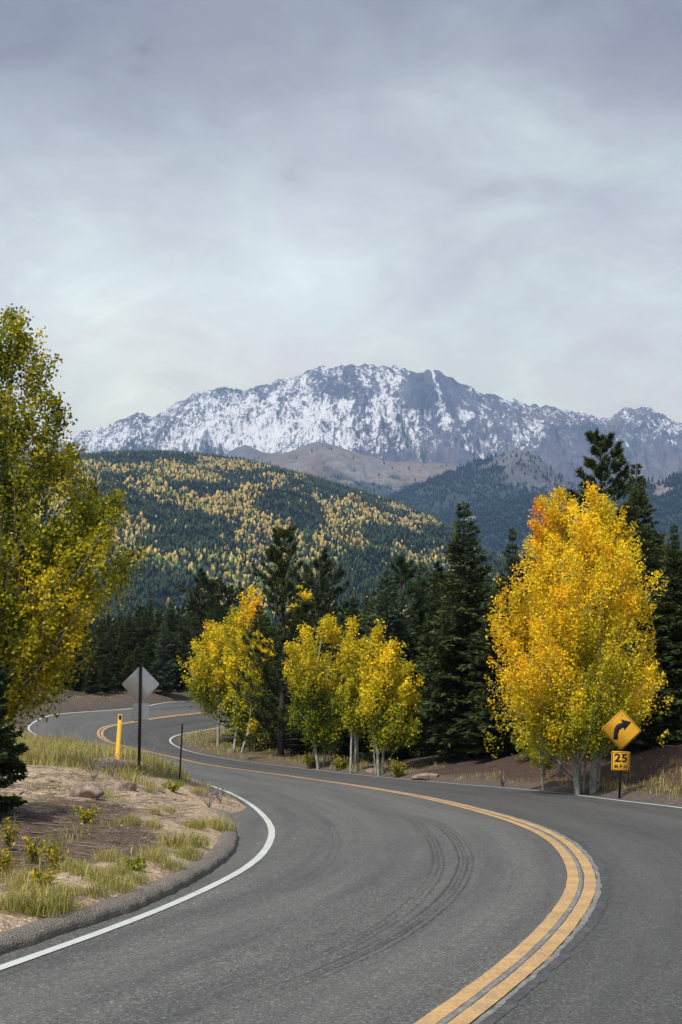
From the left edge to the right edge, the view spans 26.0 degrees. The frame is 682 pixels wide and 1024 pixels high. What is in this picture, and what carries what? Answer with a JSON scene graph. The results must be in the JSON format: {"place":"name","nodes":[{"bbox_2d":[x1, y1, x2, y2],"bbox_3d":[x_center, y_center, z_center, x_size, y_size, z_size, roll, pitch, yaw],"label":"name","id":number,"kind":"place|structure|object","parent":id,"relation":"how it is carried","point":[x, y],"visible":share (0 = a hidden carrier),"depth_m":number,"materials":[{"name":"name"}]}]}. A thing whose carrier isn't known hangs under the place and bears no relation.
{"place":"outdoors","nodes":[
{"label":"outdoors","id":0,"kind":"place"},
{"bbox_2d":[12,460,498,654],"bbox_3d":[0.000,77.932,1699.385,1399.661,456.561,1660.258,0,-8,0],"label":"hill","id":1,"kind":"structure","parent":0,"point":[206,568],"depth_m":1376.19,"materials":[{"name":"plant"}]},
{"bbox_2d":[5,451,500,635],"bbox_3d":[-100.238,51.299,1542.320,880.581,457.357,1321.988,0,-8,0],"label":"hillside aspens","id":2,"kind":"object","parent":1,"relation":"on","point":[174,558],"visible":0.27,"depth_m":1469.76,"materials":[{"name":"plant"}]},
{"bbox_2d":[4,449,527,639],"bbox_3d":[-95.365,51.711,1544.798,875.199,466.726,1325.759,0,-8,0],"label":"hillside forest","id":3,"kind":"object","parent":1,"relation":"on","point":[358,576],"visible":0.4,"depth_m":1404.45,"materials":[{"name":"plant"}]},
{"bbox_2d":[0,745,676,890],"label":"fallen twigs","id":4,"kind":"object","parent":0,"point":[42,785],"visible":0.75,"depth_m":21.21,"materials":[{"name":"brown wood"}]},
{"bbox_2d":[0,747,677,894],"bbox_3d":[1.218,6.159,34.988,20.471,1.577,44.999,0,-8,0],"label":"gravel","id":5,"kind":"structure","parent":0,"point":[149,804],"depth_m":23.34,"materials":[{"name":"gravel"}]},
{"bbox_2d":[0,700,681,1023],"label":"road","id":6,"kind":"structure","parent":0,"point":[313,903],"depth_m":14.39,"materials":[{"name":"asphalt"}]},
{"bbox_2d":[0,809,238,954],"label":"kerb","id":7,"kind":"structure","parent":6,"relation":"on","point":[222,851],"depth_m":14.41,"materials":[{"name":"concrete"}]},
{"bbox_2d":[0,700,274,969],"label":"road marking","id":8,"kind":"object","parent":6,"relation":"on","point":[265,848],"visible":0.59,"depth_m":15.38,"materials":[{"name":"white paint"}]},
{"bbox_2d":[97,710,578,1023],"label":"road marking","id":9,"kind":"object","parent":6,"relation":"on","point":[500,967],"visible":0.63,"depth_m":13.26,"materials":[{"name":"yellow paint"}]},
{"bbox_2d":[101,712,595,1023],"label":"road marking","id":10,"kind":"object","parent":6,"relation":"on","point":[525,969],"visible":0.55,"depth_m":13.26,"materials":[{"name":"yellow paint"}]},
{"bbox_2d":[169,726,681,807],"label":"road marking","id":11,"kind":"object","parent":6,"relation":"on","point":[429,781],"visible":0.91,"depth_m":44.43,"materials":[{"name":"white paint"}]},
{"bbox_2d":[328,781,582,1023],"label":"road sealant","id":12,"kind":"object","parent":6,"relation":"on","point":[470,1001],"visible":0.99,"depth_m":12.79,"materials":[{"name":"asphalt"}]},
{"bbox_2d":[333,781,611,1023],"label":"road sealant","id":13,"kind":"object","parent":6,"relation":"on","point":[510,1003],"visible":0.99,"depth_m":13.35,"materials":[{"name":"asphalt"}]},
{"bbox_2d":[0,640,681,931],"bbox_3d":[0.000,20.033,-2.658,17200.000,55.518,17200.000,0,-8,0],"label":"ground","id":14,"kind":"structure","parent":0,"point":[514,768],"depth_m":32.49,"materials":[{"name":"soil"}]},
{"bbox_2d":[0,847,17,875],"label":"yellow weed","id":15,"kind":"object","parent":14,"relation":"on","point":[6,860],"visible":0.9,"depth_m":15.77,"materials":[{"name":"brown plant"}]},
{"bbox_2d":[0,813,24,852],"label":"yellow weed","id":16,"kind":"object","parent":14,"relation":"on","point":[6,834],"visible":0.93,"depth_m":17.83,"materials":[{"name":"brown plant"}]},
{"bbox_2d":[0,661,28,814],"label":"spruce tree","id":17,"kind":"object","parent":14,"relation":"on","point":[12,766],"visible":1,"depth_m":19.82,"materials":[{"name":"green plant"}]},
{"bbox_2d":[0,881,44,914],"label":"grass tuft","id":18,"kind":"object","parent":14,"relation":"on","point":[11,907],"visible":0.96,"depth_m":13.15,"materials":[{"name":"plant"}]},
{"bbox_2d":[0,862,55,891],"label":"grass tuft","id":19,"kind":"object","parent":14,"relation":"on","point":[20,879],"visible":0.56,"depth_m":14.32,"materials":[{"name":"plant"}]},
{"bbox_2d":[17,834,47,863],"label":"yellow weed","id":20,"kind":"object","parent":14,"relation":"on","point":[32,852],"visible":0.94,"depth_m":17.44,"materials":[{"name":"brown plant"}]},
{"bbox_2d":[29,862,59,893],"bbox_3d":[-2.798,3.479,13.938,0.315,0.359,0.390,0,-8,0],"label":"yellow weed","id":21,"kind":"object","parent":14,"relation":"on","point":[35,873],"visible":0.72,"depth_m":13.95,"materials":[{"name":"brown plant"}]},
{"bbox_2d":[0,876,92,917],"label":"grass tuft","id":22,"kind":"object","parent":14,"relation":"on","point":[41,908],"visible":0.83,"depth_m":13.31,"materials":[{"name":"plant"}]},
{"bbox_2d":[37,837,69,869],"bbox_3d":[-3.259,3.926,16.950,0.360,0.383,0.306,-3,-8,24],"label":"yellow weed","id":23,"kind":"object","parent":14,"relation":"on","point":[51,852],"visible":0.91,"depth_m":16.93,"materials":[{"name":"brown plant"}]},
{"bbox_2d":[29,876,83,905],"bbox_3d":[-2.705,3.538,13.886,0.823,0.275,0.842,1,-8,-5],"label":"grass tuft","id":24,"kind":"object","parent":14,"relation":"on","point":[67,893],"visible":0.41,"depth_m":13.84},
{"bbox_2d":[45,853,95,871],"bbox_3d":[-2.950,3.820,16.161,0.570,0.196,0.623,5,-9,-33],"label":"grass tuft","id":25,"kind":"object","parent":14,"relation":"on","point":[65,867],"visible":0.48,"depth_m":16.13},
{"bbox_2d":[58,632,87,688],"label":"spruce tree","id":26,"kind":"object","parent":14,"relation":"on","point":[77,676],"visible":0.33,"depth_m":92.78,"materials":[{"name":"green plant"}]},
{"bbox_2d":[0,303,147,738],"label":"aspen tree","id":27,"kind":"object","parent":14,"relation":"on","point":[24,637],"visible":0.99,"depth_m":28.30,"materials":[{"name":"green plant"}]},
{"bbox_2d":[65,860,99,876],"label":"grass tuft","id":28,"kind":"object","parent":14,"relation":"on","point":[74,870],"visible":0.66,"depth_m":15.64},
{"bbox_2d":[68,805,98,822],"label":"yellow weed","id":29,"kind":"object","parent":14,"relation":"on","point":[87,815],"visible":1,"depth_m":20.12,"materials":[{"name":"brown plant"}]},
{"bbox_2d":[69,783,104,798],"bbox_3d":[-3.824,4.269,22.365,0.493,0.345,0.352,-3,-8,23],"label":"rock","id":30,"kind":"object","parent":14,"relation":"on","point":[91,790],"visible":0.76,"depth_m":22.25,"materials":[{"name":"stone"}]},
{"bbox_2d":[80,656,104,693],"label":"spruce tree","id":31,"kind":"object","parent":14,"relation":"on","point":[92,685],"visible":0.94,"depth_m":92.46,"materials":[{"name":"green plant"}]},
{"bbox_2d":[68,876,119,897],"bbox_3d":[-2.439,3.695,14.620,0.572,0.194,0.783,0,-8,1],"label":"grass tuft","id":32,"kind":"object","parent":14,"relation":"on","point":[94,891],"visible":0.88,"depth_m":14.59,"materials":[{"name":"plant"}]},
{"bbox_2d":[74,861,129,884],"bbox_3d":[-2.441,3.731,15.387,0.779,0.245,0.712,1,-8,-9],"label":"grass tuft","id":33,"kind":"object","parent":14,"relation":"on","point":[98,874],"visible":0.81,"depth_m":15.30,"materials":[{"name":"plant"}]},
{"bbox_2d":[86,633,120,686],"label":"spruce tree","id":34,"kind":"object","parent":14,"relation":"on","point":[103,649],"visible":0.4,"depth_m":96.54,"materials":[{"name":"green plant"}]},
{"bbox_2d":[96,656,116,691],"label":"spruce tree","id":35,"kind":"object","parent":14,"relation":"on","point":[106,681],"visible":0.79,"depth_m":94.79,"materials":[{"name":"green plant"}]},
{"bbox_2d":[88,845,127,862],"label":"grass tuft","id":36,"kind":"object","parent":14,"relation":"on","point":[104,855],"visible":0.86,"depth_m":16.87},
{"bbox_2d":[100,630,118,681],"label":"spruce tree","id":37,"kind":"object","parent":14,"relation":"on","point":[110,649],"visible":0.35,"depth_m":99.42,"materials":[{"name":"green plant"}]},
{"bbox_2d":[95,858,136,875],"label":"grass tuft","id":38,"kind":"object","parent":14,"relation":"on","point":[126,870],"visible":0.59,"depth_m":16.05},
{"bbox_2d":[92,875,143,892],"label":"grass tuft","id":39,"kind":"object","parent":14,"relation":"on","point":[118,887],"visible":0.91,"depth_m":15.08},
{"bbox_2d":[115,714,121,758],"bbox_3d":[-5.135,5.254,34.112,0.096,1.172,0.030,3,-8,0],"label":"marker post","id":40,"kind":"object","parent":14,"relation":"on","point":[118,738],"visible":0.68,"depth_m":34.12,"materials":[{"name":"yellow plastic"}]},
{"bbox_2d":[114,650,126,686],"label":"spruce tree","id":41,"kind":"object","parent":14,"relation":"on","point":[118,670],"visible":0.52,"depth_m":99.46,"materials":[{"name":"green plant"}]},
{"bbox_2d":[115,618,132,662],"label":"spruce tree","id":42,"kind":"object","parent":14,"relation":"on","point":[122,643],"visible":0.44,"depth_m":103.59,"materials":[{"name":"green plant"}]},
{"bbox_2d":[114,655,136,689],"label":"spruce tree","id":43,"kind":"object","parent":14,"relation":"on","point":[129,670],"visible":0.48,"depth_m":98.34,"materials":[{"name":"green plant"}]},
{"bbox_2d":[119,611,144,658],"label":"spruce tree","id":44,"kind":"object","parent":14,"relation":"on","point":[131,639],"visible":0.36,"depth_m":105.70,"materials":[{"name":"green plant"}]},
{"bbox_2d":[121,855,148,870],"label":"leafy plant","id":45,"kind":"object","parent":14,"relation":"on","point":[139,863],"visible":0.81,"depth_m":16.41,"materials":[{"name":"green plant"}]},
{"bbox_2d":[122,665,158,772],"bbox_3d":[-4.265,4.526,31.347,0.781,2.567,0.057,0,-8,0],"label":"road sign","id":46,"kind":"object","parent":14,"relation":"on","point":[140,683],"visible":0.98,"depth_m":31.46,"materials":[{"name":"metal"}]},
{"bbox_2d":[138,610,157,654],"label":"spruce tree","id":47,"kind":"object","parent":14,"relation":"on","point":[146,630],"visible":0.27,"depth_m":107.98,"materials":[{"name":"green plant"}]},
{"bbox_2d":[130,841,172,862],"bbox_3d":[-2.214,3.973,17.373,0.782,0.262,0.800,-7,-10,41],"label":"grass tuft","id":48,"kind":"object","parent":14,"relation":"on","point":[157,854],"visible":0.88,"depth_m":17.36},
{"bbox_2d":[145,593,158,647],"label":"spruce tree","id":49,"kind":"object","parent":14,"relation":"on","point":[151,609],"visible":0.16,"depth_m":111.84,"materials":[{"name":"green plant"}]},
{"bbox_2d":[148,621,180,694],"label":"spruce tree","id":50,"kind":"object","parent":14,"relation":"on","point":[163,681],"visible":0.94,"depth_m":100.34,"materials":[{"name":"green plant"}]},
{"bbox_2d":[148,855,190,870],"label":"grass tuft","id":51,"kind":"object","parent":14,"relation":"on","point":[171,864],"visible":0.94,"depth_m":17.08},
{"bbox_2d":[153,629,186,687],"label":"spruce tree","id":52,"kind":"object","parent":14,"relation":"on","point":[176,671],"visible":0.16,"depth_m":105.46,"materials":[{"name":"green plant"}]},
{"bbox_2d":[154,603,188,685],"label":"spruce tree","id":53,"kind":"object","parent":14,"relation":"on","point":[170,625],"visible":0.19,"depth_m":107.46,"materials":[{"name":"green plant"}]},
{"bbox_2d":[148,823,203,849],"bbox_3d":[-2.134,4.131,18.974,1.029,0.344,1.053,5,-9,-33],"label":"grass tuft","id":54,"kind":"object","parent":14,"relation":"on","point":[181,839],"visible":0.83,"depth_m":18.88,"materials":[{"name":"plant"}]},
{"bbox_2d":[171,842,208,859],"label":"grass tuft","id":55,"kind":"object","parent":14,"relation":"on","point":[188,855],"visible":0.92,"depth_m":18.21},
{"bbox_2d":[163,566,224,682],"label":"pine tree","id":56,"kind":"object","parent":14,"relation":"on","point":[210,584],"visible":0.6,"depth_m":103.44,"materials":[{"name":"green plant"}]},
{"bbox_2d":[181,816,211,829],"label":"grass tuft","id":57,"kind":"object","parent":14,"relation":"on","point":[195,825],"visible":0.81,"depth_m":21.64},
{"bbox_2d":[176,619,241,744],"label":"aspen tree","id":58,"kind":"object","parent":14,"relation":"on","point":[213,679],"visible":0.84,"depth_m":72.91,"materials":[{"name":"yellow plant"}]},
{"bbox_2d":[201,813,237,831],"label":"grass tuft","id":59,"kind":"object","parent":14,"relation":"on","point":[220,827],"visible":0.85,"depth_m":22.34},
{"bbox_2d":[203,577,247,711],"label":"pine tree","id":60,"kind":"object","parent":14,"relation":"on","point":[218,606],"visible":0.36,"depth_m":96.53,"materials":[{"name":"green plant"}]},
{"bbox_2d":[215,606,275,752],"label":"aspen tree","id":61,"kind":"object","parent":14,"relation":"on","point":[238,718],"visible":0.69,"depth_m":68.41,"materials":[{"name":"yellow plant"}]},
{"bbox_2d":[220,605,278,728],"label":"spruce tree","id":62,"kind":"object","parent":14,"relation":"on","point":[254,627],"visible":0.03,"depth_m":78.46,"materials":[{"name":"green plant"}]},
{"bbox_2d":[236,584,267,633],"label":"aspen tree","id":63,"kind":"object","parent":14,"relation":"on","point":[249,609],"visible":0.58,"depth_m":83.95,"materials":[{"name":"yellow plant"}]},
{"bbox_2d":[229,524,325,756],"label":"pine tree","id":64,"kind":"object","parent":14,"relation":"on","point":[287,586],"visible":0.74,"depth_m":65.36,"materials":[{"name":"green plant"}]},
{"bbox_2d":[257,607,326,744],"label":"spruce tree","id":65,"kind":"object","parent":14,"relation":"on","point":[272,736],"visible":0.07,"depth_m":68.54,"materials":[{"name":"green plant"}]},
{"bbox_2d":[285,700,312,754],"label":"spruce tree","id":66,"kind":"object","parent":14,"relation":"on","point":[299,748],"visible":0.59,"depth_m":65.61,"materials":[{"name":"green plant"}]},
{"bbox_2d":[276,615,333,750],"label":"spruce tree","id":67,"kind":"object","parent":14,"relation":"on","point":[323,649],"visible":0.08,"depth_m":67.29,"materials":[{"name":"green plant"}]},
{"bbox_2d":[274,545,350,652],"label":"pine tree","id":68,"kind":"object","parent":14,"relation":"on","point":[321,586],"visible":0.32,"depth_m":74.08,"materials":[{"name":"green plant"}]},
{"bbox_2d":[281,612,356,769],"bbox_3d":[-0.803,7.216,58.774,3.318,6.519,2.835,0,-8,0],"label":"aspen tree","id":69,"kind":"object","parent":14,"relation":"on","point":[311,675],"visible":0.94,"depth_m":58.62,"materials":[{"name":"yellow plant"}]},
{"bbox_2d":[0,687,681,892],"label":"grass","id":70,"kind":"structure","parent":14,"relation":"on","point":[74,752],"depth_m":34.18,"materials":[{"name":"plant"}]},
{"bbox_2d":[314,600,367,718],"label":"pine tree","id":71,"kind":"object","parent":14,"relation":"on","point":[340,618],"visible":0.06,"depth_m":69.77,"materials":[{"name":"green plant"}]},
{"bbox_2d":[324,597,366,724],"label":"spruce tree","id":72,"kind":"object","parent":14,"relation":"on","point":[352,611],"visible":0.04,"depth_m":67.89,"materials":[{"name":"green plant"}]},
{"bbox_2d":[328,686,368,756],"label":"spruce tree","id":73,"kind":"object","parent":14,"relation":"on","point":[344,747],"visible":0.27,"depth_m":61.78,"materials":[{"name":"green plant"}]},
{"bbox_2d":[336,615,371,773],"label":"aspen tree","id":74,"kind":"object","parent":14,"relation":"on","point":[350,648],"visible":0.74,"depth_m":54.80,"materials":[{"name":"yellow plant"}]},
{"bbox_2d":[327,569,422,759],"bbox_3d":[1.700,6.269,59.911,3.883,7.970,4.534,3,-8,-21],"label":"spruce tree","id":75,"kind":"object","parent":14,"relation":"on","point":[389,610],"visible":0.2,"depth_m":59.78,"materials":[{"name":"green plant"}]},
{"bbox_2d":[353,618,424,775],"bbox_3d":[1.726,6.676,52.446,2.588,5.834,2.110,0,-8,0],"label":"aspen tree","id":76,"kind":"object","parent":14,"relation":"on","point":[379,666],"visible":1,"depth_m":52.24,"materials":[{"name":"yellow plant"}]},
{"bbox_2d":[352,620,431,758],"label":"spruce tree","id":77,"kind":"object","parent":14,"relation":"on","point":[402,752],"visible":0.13,"depth_m":59.05,"materials":[{"name":"green plant"}]},
{"bbox_2d":[388,757,408,777],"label":"roadside bush","id":78,"kind":"object","parent":14,"relation":"on","point":[397,768],"visible":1,"depth_m":50.36,"materials":[{"name":"green plant"}]},
{"bbox_2d":[365,554,437,667],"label":"pine tree","id":79,"kind":"object","parent":14,"relation":"on","point":[406,573],"visible":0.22,"depth_m":62.06,"materials":[{"name":"green plant"}]},
{"bbox_2d":[404,614,429,751],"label":"spruce tree","id":80,"kind":"object","parent":14,"relation":"on","point":[416,635],"visible":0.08,"depth_m":60.89,"materials":[{"name":"green plant"}]},
{"bbox_2d":[406,560,432,630],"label":"spruce tree","id":81,"kind":"object","parent":14,"relation":"on","point":[419,572],"visible":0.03,"depth_m":66.14,"materials":[{"name":"green plant"}]},
{"bbox_2d":[407,576,440,686],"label":"spruce tree","id":82,"kind":"object","parent":14,"relation":"on","point":[419,602],"visible":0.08,"depth_m":62.33,"materials":[{"name":"green plant"}]},
{"bbox_2d":[406,571,456,753],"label":"spruce tree","id":83,"kind":"object","parent":14,"relation":"on","point":[426,644],"visible":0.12,"depth_m":57.50,"materials":[{"name":"green plant"}]},
{"bbox_2d":[404,560,461,627],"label":"pine tree","id":84,"kind":"object","parent":14,"relation":"on","point":[441,573],"visible":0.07,"depth_m":71.97,"materials":[{"name":"green plant"}]},
{"bbox_2d":[416,618,493,756],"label":"spruce tree","id":85,"kind":"object","parent":14,"relation":"on","point":[429,751],"visible":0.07,"depth_m":53.16,"materials":[{"name":"green plant"}]},
{"bbox_2d":[414,501,509,760],"bbox_3d":[4.221,4.319,52.991,4.618,9.519,4.102,-4,-9,28],"label":"spruce tree","id":86,"kind":"object","parent":14,"relation":"on","point":[441,701],"visible":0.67,"depth_m":52.46,"materials":[{"name":"green plant"}]},
{"bbox_2d":[445,576,535,756],"bbox_3d":[5.485,5.324,50.496,3.575,6.357,4.045,2,-8,-14],"label":"spruce tree","id":87,"kind":"object","parent":14,"relation":"on","point":[475,723],"visible":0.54,"depth_m":50.24,"materials":[{"name":"green plant"}]},
{"bbox_2d":[497,528,528,614],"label":"spruce tree","id":88,"kind":"object","parent":14,"relation":"on","point":[511,561],"visible":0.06,"depth_m":60.22,"materials":[{"name":"green plant"}]},
{"bbox_2d":[511,732,571,789],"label":"aspen tree","id":89,"kind":"object","parent":14,"relation":"on","point":[536,760],"visible":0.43,"depth_m":40.03,"materials":[{"name":"yellow plant"}]},
{"bbox_2d":[527,496,560,776],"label":"aspen tree","id":90,"kind":"object","parent":14,"relation":"on","point":[538,531],"visible":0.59,"depth_m":42.69,"materials":[{"name":"yellow plant"}]},
{"bbox_2d":[536,485,578,776],"bbox_3d":[6.243,3.280,41.773,1.245,8.306,1.530,0,-8,0],"label":"aspen tree","id":91,"kind":"object","parent":14,"relation":"on","point":[555,514],"visible":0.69,"depth_m":42.23,"materials":[{"name":"yellow plant"}]},
{"bbox_2d":[481,479,672,794],"bbox_3d":[5.941,3.218,37.447,4.832,8.284,4.076,0,-8,0],"label":"aspen tree","id":92,"kind":"object","parent":14,"relation":"on","point":[589,709],"visible":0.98,"depth_m":36.79,"materials":[{"name":"yellow plant"}]},
{"bbox_2d":[550,427,660,689],"bbox_3d":[8.395,2.460,46.219,4.098,10.407,3.908,-4,-9,30],"label":"pine tree","id":93,"kind":"object","parent":14,"relation":"on","point":[601,470],"visible":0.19,"depth_m":46.29,"materials":[{"name":"green plant"}]},
{"bbox_2d":[602,710,640,798],"bbox_3d":[6.611,5.879,34.980,0.937,2.370,0.065,3,-8,-2],"label":"curve warning sign","id":94,"kind":"object","parent":14,"relation":"on","point":[621,729],"visible":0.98,"depth_m":35.03,"materials":[{"name":"yellow metal"}]},
{"bbox_2d":[583,540,681,751],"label":"spruce tree","id":95,"kind":"object","parent":14,"relation":"on","point":[655,728],"visible":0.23,"depth_m":41.78,"materials":[{"name":"green plant"}]},
{"bbox_2d":[616,462,666,579],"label":"spruce tree","id":96,"kind":"object","parent":14,"relation":"on","point":[658,538],"visible":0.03,"depth_m":49.25,"materials":[{"name":"green plant"}]},
{"bbox_2d":[631,522,671,741],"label":"spruce tree","id":97,"kind":"object","parent":14,"relation":"on","point":[642,527],"visible":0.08,"depth_m":45.04,"materials":[{"name":"green plant"}]},
{"bbox_2d":[642,557,681,741],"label":"spruce tree","id":98,"kind":"object","parent":14,"relation":"on","point":[672,647],"visible":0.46,"depth_m":42.52,"materials":[{"name":"green plant"}]},
{"bbox_2d":[650,523,681,741],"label":"spruce tree","id":99,"kind":"object","parent":14,"relation":"on","point":[671,592],"visible":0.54,"depth_m":42.80,"materials":[{"name":"green plant"}]},
{"bbox_2d":[0,0,681,448],"label":"sky","id":100,"kind":"structure","parent":0,"point":[199,196],"materials":[{"name":"grey"}]},
{"bbox_2d":[16,363,681,488],"bbox_3d":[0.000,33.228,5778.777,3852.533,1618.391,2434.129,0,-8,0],"label":"mountain","id":101,"kind":"structure","parent":0,"point":[394,413],"depth_m":5987.70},
{"bbox_2d":[222,442,461,496],"bbox_3d":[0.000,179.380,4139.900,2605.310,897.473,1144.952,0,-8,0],"label":"mountain shoulder","id":102,"kind":"object","parent":101,"relation":"attached to","point":[324,460],"visible":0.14,"depth_m":4378.66},
{"bbox_2d":[253,443,460,496],"bbox_3d":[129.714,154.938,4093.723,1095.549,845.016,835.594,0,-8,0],"label":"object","id":103,"kind":"object","parent":102,"relation":"on","point":[373,483],"visible":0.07,"depth_m":4109.54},
{"bbox_2d":[395,450,578,514],"bbox_3d":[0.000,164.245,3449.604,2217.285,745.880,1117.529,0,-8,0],"label":"rocky spur","id":104,"kind":"structure","parent":101,"relation":"attached to","point":[517,475],"depth_m":3569.90,"materials":[{"name":"stone"}]},
{"bbox_2d":[384,450,580,514],"bbox_3d":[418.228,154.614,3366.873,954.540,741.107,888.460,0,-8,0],"label":"spur forest","id":105,"kind":"object","parent":104,"relation":"on","point":[412,489],"visible":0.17,"depth_m":3562.26,"materials":[{"name":"plant"}]},
{"bbox_2d":[461,474,681,555],"bbox_3d":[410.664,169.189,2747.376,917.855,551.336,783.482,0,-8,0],"label":"wooded ridge","id":106,"kind":"structure","parent":0,"point":[659,489],"depth_m":2760.93,"materials":[{"name":"plant"}]},
{"bbox_2d":[435,471,681,564],"bbox_3d":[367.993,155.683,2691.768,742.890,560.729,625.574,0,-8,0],"label":"ridge forest","id":107,"kind":"object","parent":106,"relation":"on","point":[493,512],"visible":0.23,"depth_m":2769.72,"materials":[{"name":"plant"}]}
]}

